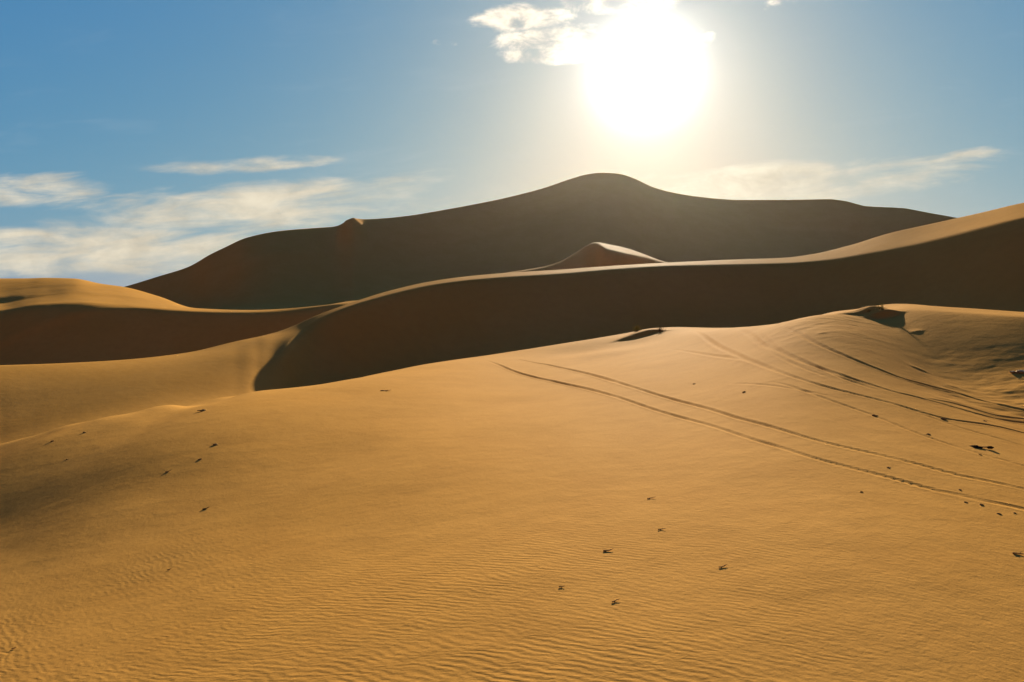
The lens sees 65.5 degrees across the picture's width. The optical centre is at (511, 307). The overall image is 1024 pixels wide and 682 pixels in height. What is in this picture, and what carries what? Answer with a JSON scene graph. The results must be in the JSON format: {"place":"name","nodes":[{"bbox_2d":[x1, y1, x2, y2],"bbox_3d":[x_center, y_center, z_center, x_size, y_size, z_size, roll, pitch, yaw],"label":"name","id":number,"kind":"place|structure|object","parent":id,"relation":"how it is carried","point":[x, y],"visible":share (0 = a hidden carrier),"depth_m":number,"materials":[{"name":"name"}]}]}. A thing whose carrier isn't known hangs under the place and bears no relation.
{"place":"outdoors","nodes":[
{"label":"outdoors","id":0,"kind":"place"},
{"bbox_2d":[0,278,357,364],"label":"dune","id":1,"kind":"structure","parent":0,"point":[55,320],"depth_m":96.85,"materials":[{"name":"brown sand"}]},
{"bbox_2d":[0,304,1023,681],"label":"ground","id":2,"kind":"structure","parent":0,"point":[458,520],"depth_m":8.05,"materials":[{"name":"sand"}]},
{"bbox_2d":[631,323,641,331],"bbox_3d":[5.859,0.956,37.299,0.876,0.427,0.860,0,0,0],"label":"grass tuft","id":3,"kind":"object","parent":2,"relation":"on","point":[636,329],"visible":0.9,"depth_m":37.23,"materials":[{"name":"plant"}]},
{"bbox_2d":[970,445,993,448],"bbox_3d":[5.492,1.639,9.304,0.260,0.048,0.106,0,0,7],"label":"driftwood","id":4,"kind":"object","parent":2,"relation":"on","point":[981,447],"visible":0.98,"depth_m":9.29,"materials":[{"name":"brown wood"}]},
{"bbox_2d":[0,203,1023,443],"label":"dune ridge","id":5,"kind":"structure","parent":0,"point":[974,261],"depth_m":63.77,"materials":[{"name":"brown sand"}]},
{"bbox_2d":[0,0,1023,286],"label":"sky","id":6,"kind":"structure","parent":0,"point":[141,140],"materials":[{"name":"blue"}]},
{"bbox_2d":[125,173,954,309],"bbox_3d":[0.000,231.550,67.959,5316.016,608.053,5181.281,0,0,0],"label":"great dune","id":7,"kind":"structure","parent":0,"point":[353,259],"depth_m":375.16,"materials":[{"name":"brown sand"}]},
{"bbox_2d":[507,242,667,272],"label":"dune","id":8,"kind":"structure","parent":0,"point":[596,254],"depth_m":168.17,"materials":[{"name":"brown sand"}]},
{"bbox_2d":[1009,370,1023,372],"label":"stone","id":9,"kind":"object","parent":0,"point":[1019,371],"visible":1,"depth_m":14.89,"materials":[{"name":"grey stone"}]}
]}

